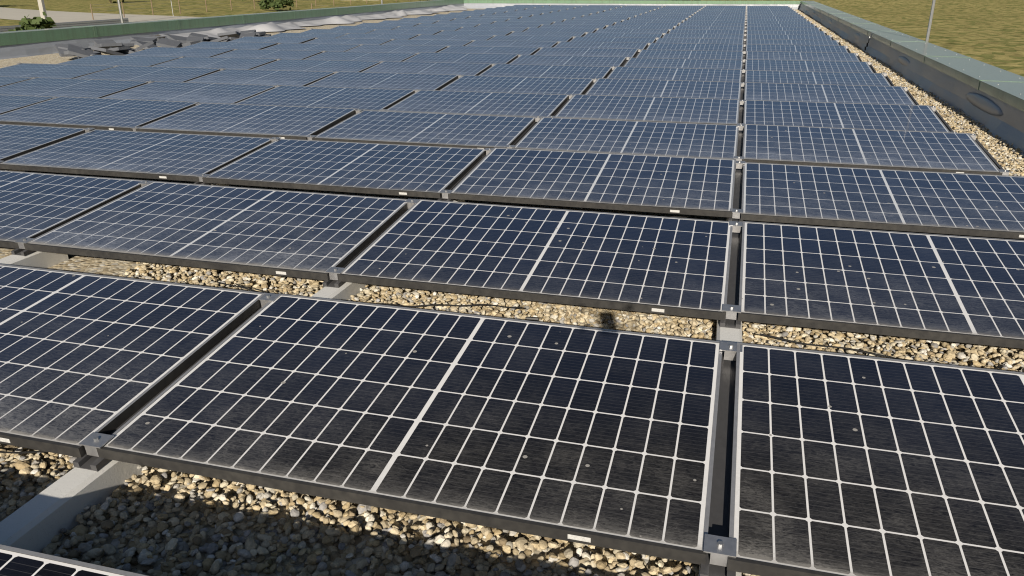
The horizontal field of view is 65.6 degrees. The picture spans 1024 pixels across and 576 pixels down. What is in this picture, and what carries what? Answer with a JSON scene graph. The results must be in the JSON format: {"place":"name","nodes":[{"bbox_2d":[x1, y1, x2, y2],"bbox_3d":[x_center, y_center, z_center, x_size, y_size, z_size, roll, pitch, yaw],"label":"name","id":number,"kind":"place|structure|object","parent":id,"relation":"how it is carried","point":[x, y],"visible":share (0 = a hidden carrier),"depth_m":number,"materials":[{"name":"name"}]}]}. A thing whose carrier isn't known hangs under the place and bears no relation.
{"place":"outdoors","nodes":[
{"label":"outdoors","id":0,"kind":"place"},
{"bbox_2d":[0,0,667,22],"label":"roads","id":1,"kind":"structure","parent":0,"point":[20,14],"depth_m":73.77,"materials":[{"name":"grey asphalt"}]},
{"bbox_2d":[0,0,1023,76],"bbox_3d":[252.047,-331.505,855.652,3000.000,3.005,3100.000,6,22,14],"label":"terrain","id":2,"kind":"structure","parent":0,"point":[990,32],"depth_m":86.36,"materials":[{"name":"green plant"}]},
{"bbox_2d":[8,12,55,30],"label":"shrub","id":3,"kind":"object","parent":2,"relation":"on","point":[34,23],"visible":0.47,"depth_m":43.10,"materials":[{"name":"green plant"}]},
{"bbox_2d":[37,0,46,18],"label":"utility pole","id":4,"kind":"object","parent":2,"relation":"on","point":[41,5],"depth_m":53.08,"materials":[{"name":"concrete"}]},
{"bbox_2d":[0,18,128,31],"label":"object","id":5,"kind":"object","parent":2,"relation":"on","point":[77,23],"visible":0.51,"depth_m":50.53,"materials":[{"name":"metal"}]},
{"bbox_2d":[117,0,123,22],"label":"pole","id":6,"kind":"object","parent":2,"relation":"on","point":[120,12],"depth_m":50.17,"materials":[{"name":"metal"}]},
{"bbox_2d":[90,0,409,19],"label":"field fence","id":7,"kind":"object","parent":2,"relation":"on","point":[315,3],"visible":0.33,"depth_m":74.48,"materials":[{"name":"brown wood"}]},
{"bbox_2d":[257,0,293,10],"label":"shrub","id":8,"kind":"object","parent":2,"relation":"on","point":[275,5],"visible":1,"depth_m":79.82,"materials":[{"name":"green plant"}]},
{"bbox_2d":[0,0,1023,157],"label":"parapet","id":9,"kind":"structure","parent":2,"relation":"on","point":[990,97],"depth_m":16.45,"materials":[{"name":"green paint"}]},
{"bbox_2d":[0,9,1023,575],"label":"roof gravel","id":10,"kind":"structure","parent":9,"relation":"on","point":[98,265],"depth_m":2.44,"materials":[{"name":"grey gravel"}]},
{"bbox_2d":[55,30,270,58],"bbox_3d":[-7.579,-5.468,17.763,1.930,0.400,6.505,6,22,14],"label":"crumpled geotextile heap","id":11,"kind":"object","parent":10,"relation":"on","point":[109,47],"visible":0.77,"depth_m":16.77,"materials":[{"name":"geotextile fabric"}]},
{"bbox_2d":[155,5,467,37],"bbox_3d":[-5.199,-10.374,30.255,1.192,0.247,23.616,6,22,14],"label":"geotextile heap","id":12,"kind":"object","parent":10,"relation":"on","point":[274,27],"visible":0.96,"depth_m":26.94,"materials":[{"name":"white fabric"}]},
{"bbox_2d":[0,169,743,575],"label":"concrete sleepers","id":13,"kind":"object","parent":10,"relation":"on","point":[40,519],"depth_m":2.28},
{"bbox_2d":[0,202,920,453],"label":"cables","id":14,"kind":"object","parent":13,"relation":"on","point":[526,318],"visible":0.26,"depth_m":3.56,"materials":[{"name":"black plastic"}]},
{"bbox_2d":[0,12,1003,575],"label":"mounting rails","id":15,"kind":"object","parent":13,"relation":"on","point":[720,486],"visible":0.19,"depth_m":2.62,"materials":[{"name":"grey metal"}]},
{"bbox_2d":[0,5,1009,566],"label":"mounting clamps","id":16,"kind":"object","parent":15,"relation":"attached to","point":[720,549],"visible":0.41,"depth_m":3.31,"materials":[{"name":"metal"}]},
{"bbox_2d":[0,5,1023,575],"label":"solar panels","id":17,"kind":"object","parent":15,"relation":"on","point":[850,465],"visible":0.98,"depth_m":3.56,"materials":[{"name":"blue glass"}]},
{"bbox_2d":[0,261,1023,575],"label":"gravel stones","id":18,"kind":"object","parent":10,"relation":"on","point":[142,551],"visible":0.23,"depth_m":2.27,"materials":[{"name":"beige gravel"}]},
{"bbox_2d":[792,9,837,34],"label":"gravel stones","id":19,"kind":"object","parent":10,"relation":"on","point":[819,24],"visible":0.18,"depth_m":26.05,"materials":[{"name":"beige gravel"}]},
{"bbox_2d":[799,3,871,49],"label":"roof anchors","id":20,"kind":"object","parent":19,"relation":"on","point":[868,39],"visible":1,"depth_m":16.01,"materials":[{"name":"metal"}]},
{"bbox_2d":[827,34,960,111],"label":"gravel stones","id":21,"kind":"object","parent":10,"relation":"on","point":[895,78],"visible":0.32,"depth_m":11.71,"materials":[{"name":"beige gravel"}]},
{"bbox_2d":[937,110,1023,175],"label":"gravel stones","id":22,"kind":"object","parent":10,"relation":"on","point":[988,142],"visible":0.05,"depth_m":7.32,"materials":[{"name":"beige gravel"}]},
{"bbox_2d":[925,0,935,41],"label":"pole","id":23,"kind":"object","parent":9,"relation":"attached to","point":[930,20],"depth_m":13.66,"materials":[{"name":"metal"}]}
]}

